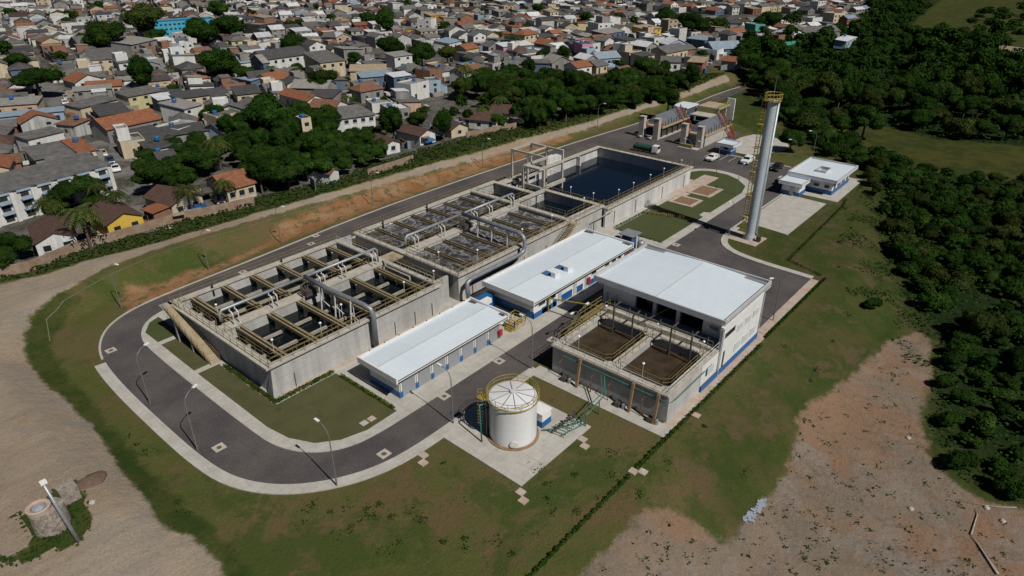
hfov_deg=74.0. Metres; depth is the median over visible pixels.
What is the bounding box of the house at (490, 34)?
[482,30,498,39]
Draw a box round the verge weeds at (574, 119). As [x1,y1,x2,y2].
[0,72,723,281]
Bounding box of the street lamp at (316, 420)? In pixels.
[314,418,337,485]
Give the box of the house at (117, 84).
[84,79,124,96]
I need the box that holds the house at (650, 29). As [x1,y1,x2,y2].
[636,26,656,38]
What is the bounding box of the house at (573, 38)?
[564,36,583,40]
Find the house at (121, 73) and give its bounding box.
[112,70,128,78]
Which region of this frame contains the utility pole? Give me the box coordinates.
[39,479,80,542]
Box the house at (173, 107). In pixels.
[158,98,203,121]
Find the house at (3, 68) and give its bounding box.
[0,59,8,77]
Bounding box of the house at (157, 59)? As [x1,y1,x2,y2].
[145,56,162,63]
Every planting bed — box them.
[668,195,702,207]
[686,184,722,197]
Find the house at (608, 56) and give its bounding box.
[591,50,620,67]
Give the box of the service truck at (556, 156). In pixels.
[540,154,560,166]
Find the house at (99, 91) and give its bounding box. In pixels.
[91,88,106,96]
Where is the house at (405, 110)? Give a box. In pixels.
[380,102,410,118]
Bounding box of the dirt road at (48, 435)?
[0,45,1020,575]
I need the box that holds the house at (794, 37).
[771,29,800,38]
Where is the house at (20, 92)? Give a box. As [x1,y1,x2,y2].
[0,89,33,97]
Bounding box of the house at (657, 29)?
[632,24,661,34]
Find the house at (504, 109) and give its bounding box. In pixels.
[489,103,522,122]
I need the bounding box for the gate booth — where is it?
[716,138,741,154]
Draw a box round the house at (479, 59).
[473,56,487,62]
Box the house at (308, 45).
[301,39,325,51]
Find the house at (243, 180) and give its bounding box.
[204,168,256,201]
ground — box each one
[0,0,878,264]
[0,0,1023,575]
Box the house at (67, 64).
[44,61,75,68]
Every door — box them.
[558,290,561,303]
[573,281,576,294]
[584,275,587,287]
[789,186,793,195]
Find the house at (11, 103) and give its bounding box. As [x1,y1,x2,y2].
[0,95,44,111]
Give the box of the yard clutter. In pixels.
[1,0,862,238]
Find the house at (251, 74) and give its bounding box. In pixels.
[245,69,269,78]
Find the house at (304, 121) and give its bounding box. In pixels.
[295,114,311,136]
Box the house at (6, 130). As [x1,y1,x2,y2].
[0,125,14,134]
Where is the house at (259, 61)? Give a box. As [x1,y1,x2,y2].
[250,54,269,69]
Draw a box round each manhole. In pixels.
[104,347,116,353]
[211,442,226,452]
[376,448,391,458]
[437,392,450,399]
[493,357,505,364]
[547,336,558,342]
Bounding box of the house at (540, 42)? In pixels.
[533,38,556,47]
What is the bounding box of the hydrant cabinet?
[498,329,502,336]
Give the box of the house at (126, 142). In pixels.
[112,123,144,158]
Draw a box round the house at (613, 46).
[603,42,628,51]
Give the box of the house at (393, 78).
[385,71,410,91]
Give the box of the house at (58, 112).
[0,106,65,121]
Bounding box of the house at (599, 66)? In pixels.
[589,58,608,73]
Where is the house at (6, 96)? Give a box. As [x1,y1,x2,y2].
[1,94,23,97]
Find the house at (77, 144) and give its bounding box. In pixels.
[60,137,104,159]
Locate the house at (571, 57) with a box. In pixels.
[552,52,573,59]
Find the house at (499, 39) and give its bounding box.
[487,38,506,41]
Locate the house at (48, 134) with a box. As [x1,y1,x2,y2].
[12,126,69,150]
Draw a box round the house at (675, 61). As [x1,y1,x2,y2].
[660,56,681,71]
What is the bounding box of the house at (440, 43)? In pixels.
[432,37,462,50]
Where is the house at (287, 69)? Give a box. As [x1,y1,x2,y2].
[271,66,297,74]
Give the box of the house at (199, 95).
[168,88,210,108]
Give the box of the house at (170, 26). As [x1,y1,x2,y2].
[154,16,212,36]
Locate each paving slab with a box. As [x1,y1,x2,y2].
[359,420,368,425]
[367,416,376,421]
[417,459,428,466]
[418,451,428,458]
[515,488,525,496]
[517,496,528,505]
[577,435,587,442]
[579,442,589,450]
[628,467,637,475]
[637,467,647,475]
[691,412,700,418]
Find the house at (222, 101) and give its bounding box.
[211,96,244,110]
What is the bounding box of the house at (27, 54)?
[6,50,39,63]
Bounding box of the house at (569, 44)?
[564,40,574,52]
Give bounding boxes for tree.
[0,232,32,262]
[0,248,17,268]
[2,52,31,65]
[7,67,64,98]
[26,195,65,217]
[38,199,69,214]
[45,180,81,207]
[46,63,64,82]
[53,202,105,249]
[67,215,95,231]
[70,175,105,196]
[80,20,126,46]
[80,194,112,206]
[82,180,110,196]
[97,188,130,204]
[119,2,164,31]
[125,54,153,85]
[130,158,155,170]
[131,159,176,184]
[134,148,154,157]
[141,154,156,159]
[144,28,166,37]
[161,156,169,162]
[163,137,185,145]
[164,65,177,73]
[168,153,182,165]
[168,169,198,186]
[169,144,185,153]
[171,184,202,208]
[173,161,196,171]
[180,145,220,175]
[182,17,219,46]
[184,131,206,141]
[185,135,205,147]
[194,47,240,73]
[197,103,223,118]
[200,136,232,170]
[206,0,229,15]
[206,134,224,147]
[207,146,225,155]
[210,14,246,34]
[211,178,236,201]
[216,113,234,132]
[225,136,254,147]
[229,143,250,159]
[230,65,254,75]
[232,119,257,129]
[234,112,246,120]
[237,152,246,163]
[237,160,257,184]
[239,127,253,135]
[240,92,296,127]
[244,148,270,161]
[246,152,272,193]
[248,127,269,145]
[249,142,270,150]
[264,65,277,70]
[267,144,290,153]
[267,164,278,186]
[268,126,296,148]
[269,147,301,165]
[270,158,283,166]
[270,163,306,190]
[276,115,301,135]
[279,33,303,47]
[288,157,313,180]
[289,101,310,110]
[291,137,310,152]
[293,110,305,115]
[299,106,312,112]
[300,129,328,152]
[300,152,310,158]
[301,158,337,171]
[306,68,338,84]
[307,107,322,125]
[307,149,332,160]
[312,121,339,131]
[314,117,337,126]
[319,108,341,121]
[320,104,337,111]
[324,131,343,141]
[326,139,351,147]
[327,146,346,161]
[333,131,348,138]
[335,157,352,173]
[339,143,356,151]
[340,95,352,101]
[343,131,354,136]
[344,136,364,149]
[346,52,360,63]
[350,149,366,163]
[355,128,371,136]
[355,143,371,149]
[356,152,373,166]
[357,132,375,143]
[358,12,375,21]
[364,147,385,162]
[370,137,385,144]
[371,143,388,151]
[374,36,406,51]
[375,6,395,30]
[378,104,403,138]
[405,111,427,125]
[406,41,436,66]
[432,111,453,141]
[437,45,456,63]
[451,78,472,94]
[452,76,471,95]
[453,63,472,76]
[463,68,481,77]
[472,73,487,95]
[473,66,490,75]
[475,104,490,111]
[477,70,497,81]
[482,69,501,76]
[482,87,502,101]
[483,102,491,110]
[484,81,503,91]
[489,96,507,105]
[491,113,507,124]
[492,78,507,81]
[497,68,510,71]
[499,85,521,103]
[501,64,521,70]
[502,86,524,103]
[503,33,514,41]
[504,78,517,84]
[506,76,523,81]
[510,34,522,40]
[510,69,529,76]
[513,79,530,96]
[519,95,545,105]
[520,107,531,127]
[521,58,535,70]
[521,103,538,124]
[524,82,542,95]
[525,78,544,83]
[529,71,537,77]
[530,107,546,129]
[535,67,551,74]
[535,73,547,79]
[536,48,549,55]
[539,98,557,125]
[540,83,547,89]
[542,85,565,118]
[544,76,556,84]
[546,69,563,75]
[547,77,564,88]
[549,73,563,85]
[557,45,570,58]
[557,92,574,121]
[560,68,573,86]
[564,86,577,95]
[567,71,583,87]
[567,102,583,116]
[573,86,587,103]
[576,94,596,114]
[577,70,594,80]
[587,78,608,109]
[594,74,606,81]
[594,94,617,114]
[603,69,623,81]
[607,84,632,96]
[611,92,626,108]
[614,74,629,86]
[619,66,643,73]
[625,72,640,86]
[627,92,644,108]
[630,85,643,93]
[631,69,646,77]
[632,56,659,72]
[637,77,654,86]
[641,82,661,103]
[645,76,662,84]
[649,65,668,76]
[655,7,678,18]
[655,88,680,110]
[659,60,670,69]
[661,75,676,88]
[661,84,668,91]
[669,72,686,89]
[675,68,686,83]
[677,11,710,31]
[684,62,701,91]
[736,52,763,76]
[747,62,767,75]
[753,11,782,25]
[755,75,771,92]
[762,70,780,88]
[764,65,794,79]
[764,79,796,102]
[765,57,792,69]
[778,129,806,151]
[779,105,801,123]
[780,96,805,122]
[789,78,816,97]
[793,70,808,80]
[793,106,826,120]
[798,73,815,79]
[801,96,828,106]
[813,70,843,107]
[814,90,829,100]
[825,108,848,120]
[828,114,860,131]
[829,92,852,108]
[832,77,852,108]
[835,62,860,101]
[845,80,860,103]
[847,59,870,70]
[849,104,886,139]
[855,86,864,103]
[861,88,882,106]
[863,80,890,88]
[863,86,884,93]
[880,87,906,109]
[881,77,899,87]
[891,109,909,123]
[894,72,915,103]
[904,85,920,102]
[904,108,936,129]
[907,74,926,102]
[907,83,941,101]
[909,95,944,109]
[929,106,950,126]
[933,80,963,104]
[939,117,975,137]
[950,96,980,118]
[956,73,985,95]
[961,309,1011,338]
[965,95,993,117]
[971,118,998,138]
[977,70,1002,95]
[994,114,1023,139]
[998,344,1023,373]
[1011,103,1023,116]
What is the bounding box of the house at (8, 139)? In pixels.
[0,134,17,148]
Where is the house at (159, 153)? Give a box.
[151,148,176,170]
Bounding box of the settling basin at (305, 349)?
[158,233,442,400]
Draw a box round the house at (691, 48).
[684,44,696,54]
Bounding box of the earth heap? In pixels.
[76,470,106,489]
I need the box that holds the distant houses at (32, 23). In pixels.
[0,0,876,60]
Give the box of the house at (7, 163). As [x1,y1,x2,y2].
[0,154,15,172]
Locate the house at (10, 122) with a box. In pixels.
[0,118,20,133]
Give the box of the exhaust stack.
[741,80,782,241]
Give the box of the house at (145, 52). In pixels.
[134,48,154,56]
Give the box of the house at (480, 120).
[460,109,507,128]
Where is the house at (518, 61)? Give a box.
[498,57,525,69]
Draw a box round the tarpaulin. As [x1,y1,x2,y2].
[424,137,435,142]
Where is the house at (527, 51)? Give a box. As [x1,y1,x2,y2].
[517,48,537,56]
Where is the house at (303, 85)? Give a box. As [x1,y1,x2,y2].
[289,79,337,92]
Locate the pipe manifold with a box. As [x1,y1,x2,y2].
[543,411,584,437]
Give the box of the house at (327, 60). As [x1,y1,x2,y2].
[302,50,345,75]
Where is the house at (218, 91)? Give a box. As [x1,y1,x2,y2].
[204,86,228,98]
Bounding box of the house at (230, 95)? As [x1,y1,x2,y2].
[225,91,232,98]
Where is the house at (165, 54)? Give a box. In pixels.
[161,49,168,62]
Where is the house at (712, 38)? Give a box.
[708,36,719,40]
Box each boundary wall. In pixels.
[0,197,254,277]
[367,155,413,175]
[466,123,515,137]
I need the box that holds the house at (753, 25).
[745,22,764,30]
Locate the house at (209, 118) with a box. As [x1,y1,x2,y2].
[203,108,239,124]
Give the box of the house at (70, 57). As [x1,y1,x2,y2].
[50,54,77,62]
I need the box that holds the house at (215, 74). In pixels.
[209,70,234,81]
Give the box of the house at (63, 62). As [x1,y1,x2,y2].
[48,60,75,64]
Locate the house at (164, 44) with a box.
[157,40,170,55]
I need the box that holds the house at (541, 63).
[533,59,550,71]
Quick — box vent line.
[479,402,488,441]
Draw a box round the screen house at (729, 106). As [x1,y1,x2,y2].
[671,98,735,122]
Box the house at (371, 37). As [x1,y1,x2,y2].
[365,32,385,47]
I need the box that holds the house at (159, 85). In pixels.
[151,84,168,87]
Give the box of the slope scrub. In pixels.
[838,185,929,365]
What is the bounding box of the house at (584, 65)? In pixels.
[563,60,592,73]
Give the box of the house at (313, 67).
[308,65,323,71]
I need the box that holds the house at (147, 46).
[134,45,157,55]
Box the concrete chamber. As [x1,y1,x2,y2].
[54,478,81,505]
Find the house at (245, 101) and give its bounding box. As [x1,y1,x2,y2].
[237,96,252,106]
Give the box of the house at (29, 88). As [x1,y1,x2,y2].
[5,82,34,93]
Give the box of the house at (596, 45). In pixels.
[583,40,600,51]
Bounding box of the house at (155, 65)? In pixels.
[147,59,166,70]
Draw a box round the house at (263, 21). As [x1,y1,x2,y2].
[245,14,281,33]
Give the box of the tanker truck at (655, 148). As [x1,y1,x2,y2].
[633,142,659,154]
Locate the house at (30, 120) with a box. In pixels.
[16,109,57,132]
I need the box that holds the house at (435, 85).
[423,77,446,93]
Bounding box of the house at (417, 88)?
[397,78,429,99]
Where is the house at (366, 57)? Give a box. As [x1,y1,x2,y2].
[356,54,374,63]
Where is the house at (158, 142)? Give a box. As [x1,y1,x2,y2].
[137,136,181,149]
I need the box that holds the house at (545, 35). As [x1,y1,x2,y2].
[537,33,554,38]
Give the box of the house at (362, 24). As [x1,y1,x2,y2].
[352,21,368,28]
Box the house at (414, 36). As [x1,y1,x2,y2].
[409,34,427,44]
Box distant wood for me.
[0,0,1023,162]
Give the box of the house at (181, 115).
[168,112,196,121]
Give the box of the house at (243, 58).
[236,52,250,66]
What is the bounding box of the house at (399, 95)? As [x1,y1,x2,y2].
[389,88,421,111]
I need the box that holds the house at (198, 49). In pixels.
[190,46,211,53]
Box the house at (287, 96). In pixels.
[278,87,323,106]
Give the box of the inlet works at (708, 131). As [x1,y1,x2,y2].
[679,111,734,148]
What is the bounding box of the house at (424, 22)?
[416,17,436,27]
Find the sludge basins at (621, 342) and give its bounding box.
[551,295,718,424]
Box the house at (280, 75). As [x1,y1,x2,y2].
[256,70,288,88]
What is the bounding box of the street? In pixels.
[0,80,159,233]
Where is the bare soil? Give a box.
[581,332,1023,575]
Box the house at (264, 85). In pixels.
[258,76,285,93]
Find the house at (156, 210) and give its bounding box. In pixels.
[140,202,171,220]
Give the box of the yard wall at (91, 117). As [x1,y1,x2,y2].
[67,94,139,158]
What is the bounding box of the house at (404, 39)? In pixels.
[387,32,411,47]
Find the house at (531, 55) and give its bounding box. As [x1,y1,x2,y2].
[522,53,543,58]
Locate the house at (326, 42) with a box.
[323,39,336,46]
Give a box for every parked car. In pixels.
[61,99,68,105]
[99,149,107,155]
[104,155,115,163]
[111,163,120,172]
[211,194,225,204]
[705,153,719,161]
[740,154,754,164]
[770,162,783,171]
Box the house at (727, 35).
[718,30,737,40]
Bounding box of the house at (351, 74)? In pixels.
[345,64,387,80]
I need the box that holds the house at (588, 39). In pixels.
[573,38,594,52]
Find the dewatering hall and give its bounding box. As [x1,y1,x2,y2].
[593,243,771,392]
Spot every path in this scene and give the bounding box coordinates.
[220,363,275,402]
[279,310,443,399]
[663,332,764,428]
[670,175,717,195]
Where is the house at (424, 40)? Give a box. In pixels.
[414,38,432,44]
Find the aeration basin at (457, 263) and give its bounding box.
[352,175,580,300]
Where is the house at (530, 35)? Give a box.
[512,29,538,43]
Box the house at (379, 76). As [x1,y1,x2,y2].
[355,69,389,86]
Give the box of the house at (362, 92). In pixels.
[347,82,384,102]
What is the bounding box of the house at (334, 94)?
[311,89,341,99]
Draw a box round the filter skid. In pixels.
[614,228,644,255]
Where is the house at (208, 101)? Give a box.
[203,96,232,105]
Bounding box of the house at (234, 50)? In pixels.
[226,47,238,55]
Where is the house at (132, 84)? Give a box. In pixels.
[120,81,153,89]
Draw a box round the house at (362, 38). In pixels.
[357,29,373,42]
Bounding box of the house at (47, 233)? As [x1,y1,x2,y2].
[27,214,77,255]
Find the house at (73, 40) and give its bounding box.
[68,32,127,50]
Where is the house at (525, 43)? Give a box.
[511,40,533,47]
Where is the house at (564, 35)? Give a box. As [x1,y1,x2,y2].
[556,33,573,38]
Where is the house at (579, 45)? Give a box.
[574,40,592,54]
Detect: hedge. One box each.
[223,364,333,403]
[339,373,395,408]
[526,473,630,575]
[616,204,656,226]
[635,343,761,469]
[764,276,826,338]
[787,198,846,276]
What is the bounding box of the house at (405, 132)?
[396,123,435,145]
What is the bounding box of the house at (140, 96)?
[113,85,162,109]
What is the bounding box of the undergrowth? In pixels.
[741,27,1023,500]
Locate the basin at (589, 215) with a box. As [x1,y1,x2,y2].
[517,185,612,234]
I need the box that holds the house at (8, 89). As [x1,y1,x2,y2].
[0,88,25,91]
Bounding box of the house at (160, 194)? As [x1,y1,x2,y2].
[142,184,203,213]
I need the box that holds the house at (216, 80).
[212,74,238,86]
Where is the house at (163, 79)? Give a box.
[145,74,175,85]
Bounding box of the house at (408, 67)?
[394,63,421,75]
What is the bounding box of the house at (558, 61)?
[541,53,570,69]
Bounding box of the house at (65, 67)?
[47,66,73,69]
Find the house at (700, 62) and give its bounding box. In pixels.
[687,56,708,72]
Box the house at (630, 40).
[613,36,637,43]
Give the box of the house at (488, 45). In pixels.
[480,40,496,50]
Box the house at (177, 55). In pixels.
[167,46,195,65]
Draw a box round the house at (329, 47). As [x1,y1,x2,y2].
[325,42,342,52]
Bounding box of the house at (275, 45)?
[270,42,281,48]
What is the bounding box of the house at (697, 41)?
[684,34,715,47]
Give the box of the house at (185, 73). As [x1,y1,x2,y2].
[181,68,209,81]
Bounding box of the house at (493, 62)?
[482,53,503,70]
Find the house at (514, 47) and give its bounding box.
[505,41,527,56]
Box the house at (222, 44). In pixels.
[211,41,235,48]
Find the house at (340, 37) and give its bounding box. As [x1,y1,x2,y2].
[334,31,350,43]
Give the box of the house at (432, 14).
[424,11,445,17]
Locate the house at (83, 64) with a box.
[75,58,103,70]
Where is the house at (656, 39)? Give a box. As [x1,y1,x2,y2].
[642,35,664,46]
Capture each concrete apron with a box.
[443,401,590,485]
[533,365,671,437]
[719,134,788,154]
[728,230,766,246]
[745,194,825,234]
[802,177,861,201]
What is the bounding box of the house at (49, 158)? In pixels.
[44,151,92,161]
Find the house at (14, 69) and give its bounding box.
[7,62,34,75]
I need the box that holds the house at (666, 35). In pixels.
[663,34,674,37]
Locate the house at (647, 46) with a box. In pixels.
[632,40,658,52]
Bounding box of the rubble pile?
[742,498,766,522]
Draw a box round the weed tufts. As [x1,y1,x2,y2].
[124,311,1015,575]
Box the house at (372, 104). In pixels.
[365,97,392,112]
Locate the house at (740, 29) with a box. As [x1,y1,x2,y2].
[719,27,746,32]
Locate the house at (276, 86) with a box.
[268,80,284,98]
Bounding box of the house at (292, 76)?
[281,70,304,87]
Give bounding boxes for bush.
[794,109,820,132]
[807,128,821,136]
[811,120,833,128]
[811,135,824,144]
[818,142,829,148]
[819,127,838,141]
[821,142,839,155]
[830,132,844,141]
[833,138,850,147]
[837,143,847,150]
[839,149,854,155]
[839,153,851,161]
[842,103,855,113]
[845,135,862,149]
[851,155,869,166]
[854,146,868,155]
[856,152,868,155]
[857,98,884,109]
[863,167,879,175]
[863,297,883,309]
[865,172,880,183]
[867,155,888,169]
[869,146,889,158]
[871,182,883,195]
[878,202,891,212]
[879,172,902,187]
[880,218,915,233]
[883,165,905,177]
[885,195,912,208]
[886,28,900,35]
[886,232,918,247]
[887,183,914,195]
[888,151,901,157]
[889,189,905,195]
[889,241,921,261]
[890,155,913,166]
[890,161,907,168]
[892,204,915,219]
[895,261,921,275]
[903,176,920,185]
[904,192,928,207]
[905,169,922,177]
[910,212,930,233]
[910,274,936,293]
[911,244,938,260]
[913,207,929,215]
[914,166,927,175]
[914,256,941,274]
[915,236,925,246]
[916,163,938,171]
[916,177,933,186]
[916,185,935,193]
[916,290,953,310]
[918,0,932,8]
[922,199,945,216]
[922,223,939,241]
[923,264,950,284]
[928,174,950,184]
[930,188,957,198]
[930,191,958,205]
[930,217,952,232]
[931,244,947,257]
[935,183,953,190]
[935,373,958,388]
[936,284,960,298]
[936,410,965,426]
[939,204,969,217]
[939,231,971,249]
[940,167,954,175]
[940,224,963,235]
[941,449,980,468]
[942,250,963,263]
[942,350,968,370]
[945,262,974,276]
[946,269,976,292]
[946,339,980,359]
[948,75,956,83]
[948,214,973,228]
[948,330,981,344]
[949,389,979,405]
[952,189,971,201]
[954,315,971,330]
[956,174,971,184]
[957,431,984,448]
[958,186,972,194]
[960,249,994,268]
[962,367,991,385]
[963,202,978,210]
[963,224,988,235]
[964,184,973,191]
[967,193,986,203]
[968,170,985,180]
[968,209,994,222]
[969,181,986,187]
[970,205,988,211]
[971,235,987,243]
[971,237,1005,251]
[973,186,995,198]
[973,410,997,437]
[975,353,998,371]
[976,219,992,228]
[982,270,998,284]
[983,262,1008,276]
[985,203,1019,222]
[986,172,1005,183]
[986,385,1018,401]
[987,455,1010,471]
[988,222,1023,239]
[989,333,1008,346]
[990,469,1023,500]
[991,398,1013,416]
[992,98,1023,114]
[992,251,1019,264]
[993,197,1017,207]
[993,275,1023,296]
[993,372,1019,391]
[995,208,1023,225]
[995,302,1013,313]
[997,187,1017,198]
[1003,239,1022,252]
[1005,262,1023,279]
[1005,444,1023,461]
[1006,179,1022,185]
[1006,314,1023,325]
[1007,181,1023,196]
[1010,244,1023,260]
[1010,260,1023,264]
[1011,326,1023,343]
[1012,412,1023,425]
[1013,292,1023,308]
[1015,173,1023,182]
[1017,202,1023,208]
[1019,213,1023,225]
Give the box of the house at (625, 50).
[618,43,641,64]
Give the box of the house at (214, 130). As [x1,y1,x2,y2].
[204,123,235,137]
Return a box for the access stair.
[565,292,613,334]
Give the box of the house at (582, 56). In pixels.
[573,52,596,60]
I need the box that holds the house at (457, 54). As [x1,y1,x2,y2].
[454,51,467,60]
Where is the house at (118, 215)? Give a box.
[90,200,144,233]
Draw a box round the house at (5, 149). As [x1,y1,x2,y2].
[0,143,14,154]
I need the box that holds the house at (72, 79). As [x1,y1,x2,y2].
[61,71,104,90]
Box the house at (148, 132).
[129,125,173,139]
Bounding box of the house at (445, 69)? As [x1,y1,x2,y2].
[434,64,453,76]
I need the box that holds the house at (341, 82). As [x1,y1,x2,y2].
[333,77,346,89]
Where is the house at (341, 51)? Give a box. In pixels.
[332,46,362,62]
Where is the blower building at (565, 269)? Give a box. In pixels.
[482,228,633,318]
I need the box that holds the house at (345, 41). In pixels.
[340,40,352,45]
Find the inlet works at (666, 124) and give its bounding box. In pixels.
[638,104,691,139]
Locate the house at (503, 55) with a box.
[500,53,513,60]
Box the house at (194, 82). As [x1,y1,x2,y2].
[184,75,214,89]
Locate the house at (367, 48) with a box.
[344,40,371,52]
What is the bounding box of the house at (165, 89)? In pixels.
[158,87,178,92]
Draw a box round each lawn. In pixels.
[145,317,179,341]
[161,336,208,369]
[198,364,395,442]
[616,171,744,241]
[809,197,834,205]
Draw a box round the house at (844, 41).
[833,34,856,48]
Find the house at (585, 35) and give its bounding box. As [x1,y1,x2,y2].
[576,33,591,37]
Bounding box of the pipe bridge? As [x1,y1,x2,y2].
[547,298,597,311]
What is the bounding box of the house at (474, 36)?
[467,30,485,42]
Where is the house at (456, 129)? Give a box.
[431,120,467,138]
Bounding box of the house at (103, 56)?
[84,46,123,70]
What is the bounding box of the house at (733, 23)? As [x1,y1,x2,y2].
[728,20,742,28]
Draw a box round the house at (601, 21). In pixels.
[587,15,613,33]
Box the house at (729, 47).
[702,40,739,55]
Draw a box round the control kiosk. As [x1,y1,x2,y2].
[537,401,551,427]
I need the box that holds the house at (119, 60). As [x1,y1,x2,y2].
[109,51,133,73]
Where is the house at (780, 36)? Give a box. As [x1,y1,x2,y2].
[771,33,795,55]
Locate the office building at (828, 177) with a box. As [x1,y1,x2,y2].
[787,157,857,195]
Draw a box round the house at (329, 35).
[321,32,335,41]
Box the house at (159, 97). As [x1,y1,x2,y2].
[150,92,171,111]
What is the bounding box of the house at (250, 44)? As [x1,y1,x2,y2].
[236,39,261,51]
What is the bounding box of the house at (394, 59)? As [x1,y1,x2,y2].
[385,50,412,71]
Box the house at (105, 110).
[90,102,134,117]
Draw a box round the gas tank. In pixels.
[476,374,539,450]
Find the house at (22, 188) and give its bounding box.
[0,152,116,227]
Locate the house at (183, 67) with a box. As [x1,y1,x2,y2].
[173,61,204,74]
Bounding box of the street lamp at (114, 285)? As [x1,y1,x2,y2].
[109,263,121,308]
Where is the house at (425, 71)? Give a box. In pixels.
[415,66,441,79]
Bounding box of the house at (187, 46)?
[169,41,193,52]
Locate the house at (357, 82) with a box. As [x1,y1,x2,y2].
[350,79,378,86]
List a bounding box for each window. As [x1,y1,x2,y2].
[0,196,7,202]
[1,205,11,212]
[5,215,15,222]
[20,190,28,196]
[23,199,32,206]
[27,209,35,216]
[40,185,49,190]
[43,245,51,252]
[68,197,74,203]
[98,169,105,175]
[101,178,108,183]
[230,192,236,198]
[239,189,245,195]
[248,187,254,193]
[709,325,718,331]
[725,324,735,338]
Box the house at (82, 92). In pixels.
[67,83,113,101]
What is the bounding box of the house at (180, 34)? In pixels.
[171,31,197,42]
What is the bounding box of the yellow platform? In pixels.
[504,310,525,332]
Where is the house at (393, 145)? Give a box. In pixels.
[374,132,401,154]
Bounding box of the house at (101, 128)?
[87,108,163,143]
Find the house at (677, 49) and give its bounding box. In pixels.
[651,43,688,61]
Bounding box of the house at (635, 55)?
[629,51,654,64]
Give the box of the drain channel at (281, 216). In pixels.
[46,106,660,340]
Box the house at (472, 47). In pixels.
[454,42,479,52]
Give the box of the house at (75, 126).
[53,115,91,136]
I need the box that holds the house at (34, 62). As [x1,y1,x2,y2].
[26,57,39,67]
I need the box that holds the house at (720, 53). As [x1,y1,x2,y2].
[696,46,726,59]
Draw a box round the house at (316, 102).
[309,98,348,108]
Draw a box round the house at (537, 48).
[528,47,541,50]
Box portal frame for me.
[510,142,564,189]
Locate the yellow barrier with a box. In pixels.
[677,143,699,150]
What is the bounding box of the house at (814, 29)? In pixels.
[796,25,840,37]
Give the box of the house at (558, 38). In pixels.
[551,36,569,42]
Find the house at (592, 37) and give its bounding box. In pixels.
[588,34,611,39]
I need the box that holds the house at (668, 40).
[658,36,687,45]
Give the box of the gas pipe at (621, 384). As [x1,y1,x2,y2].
[563,355,706,426]
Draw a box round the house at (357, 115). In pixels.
[336,104,376,131]
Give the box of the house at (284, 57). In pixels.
[248,45,306,69]
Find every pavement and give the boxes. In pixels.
[94,362,539,494]
[135,157,172,229]
[141,169,753,452]
[721,226,813,278]
[757,279,817,333]
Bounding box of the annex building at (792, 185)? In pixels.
[778,174,810,196]
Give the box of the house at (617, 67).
[608,65,629,70]
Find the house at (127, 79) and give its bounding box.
[116,76,133,84]
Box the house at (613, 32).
[591,27,625,38]
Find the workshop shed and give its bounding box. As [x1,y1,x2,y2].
[357,297,508,398]
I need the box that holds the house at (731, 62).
[720,55,740,69]
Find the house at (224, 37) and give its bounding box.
[221,34,240,42]
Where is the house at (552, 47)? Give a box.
[544,44,555,52]
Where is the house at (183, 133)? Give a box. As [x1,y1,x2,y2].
[157,121,209,142]
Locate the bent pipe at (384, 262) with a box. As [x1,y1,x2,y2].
[382,260,410,280]
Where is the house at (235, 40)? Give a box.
[226,36,251,45]
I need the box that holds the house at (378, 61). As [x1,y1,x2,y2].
[360,59,385,63]
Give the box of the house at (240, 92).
[230,84,261,102]
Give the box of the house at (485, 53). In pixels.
[478,51,491,55]
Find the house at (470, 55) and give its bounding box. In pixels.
[463,52,487,61]
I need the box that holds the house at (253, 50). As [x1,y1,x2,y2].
[243,48,264,52]
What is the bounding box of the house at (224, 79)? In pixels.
[218,74,246,86]
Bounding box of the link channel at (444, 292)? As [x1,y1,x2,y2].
[338,232,448,304]
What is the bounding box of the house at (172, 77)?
[153,72,178,81]
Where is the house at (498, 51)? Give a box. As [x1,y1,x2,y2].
[487,50,512,55]
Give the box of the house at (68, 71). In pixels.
[53,68,77,82]
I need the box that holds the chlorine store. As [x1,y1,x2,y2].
[475,291,503,323]
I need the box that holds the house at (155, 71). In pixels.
[151,69,166,75]
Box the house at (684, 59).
[681,54,708,65]
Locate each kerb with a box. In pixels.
[99,86,740,359]
[715,152,790,167]
[735,193,782,226]
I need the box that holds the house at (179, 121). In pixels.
[155,119,196,129]
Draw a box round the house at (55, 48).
[46,44,74,59]
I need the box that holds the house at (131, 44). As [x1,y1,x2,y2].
[107,36,156,56]
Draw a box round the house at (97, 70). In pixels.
[77,64,105,79]
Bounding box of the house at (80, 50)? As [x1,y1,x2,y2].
[74,44,88,57]
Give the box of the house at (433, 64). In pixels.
[425,61,448,66]
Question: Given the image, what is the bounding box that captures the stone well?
[24,497,71,537]
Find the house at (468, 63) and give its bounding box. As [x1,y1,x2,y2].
[456,61,484,65]
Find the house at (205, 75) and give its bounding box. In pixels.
[183,71,210,81]
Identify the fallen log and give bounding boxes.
[960,500,1016,507]
[970,508,977,534]
[971,536,998,574]
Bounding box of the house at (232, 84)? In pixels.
[222,82,245,90]
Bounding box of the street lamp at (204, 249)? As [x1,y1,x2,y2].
[201,229,209,269]
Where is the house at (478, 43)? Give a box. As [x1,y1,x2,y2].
[473,40,485,45]
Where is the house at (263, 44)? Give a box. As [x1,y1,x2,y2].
[256,39,279,48]
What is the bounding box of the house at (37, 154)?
[21,141,75,165]
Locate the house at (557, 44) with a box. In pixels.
[543,42,568,51]
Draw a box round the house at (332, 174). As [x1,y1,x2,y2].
[307,168,339,183]
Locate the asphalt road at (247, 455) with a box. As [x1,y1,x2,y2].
[101,87,809,483]
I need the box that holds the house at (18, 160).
[6,152,22,168]
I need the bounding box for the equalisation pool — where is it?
[497,141,693,227]
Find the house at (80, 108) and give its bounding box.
[62,95,118,118]
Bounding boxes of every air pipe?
[218,248,378,347]
[404,193,526,298]
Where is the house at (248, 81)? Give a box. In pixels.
[233,76,259,86]
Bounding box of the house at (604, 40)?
[593,35,613,51]
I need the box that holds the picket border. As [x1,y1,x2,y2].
[643,210,683,218]

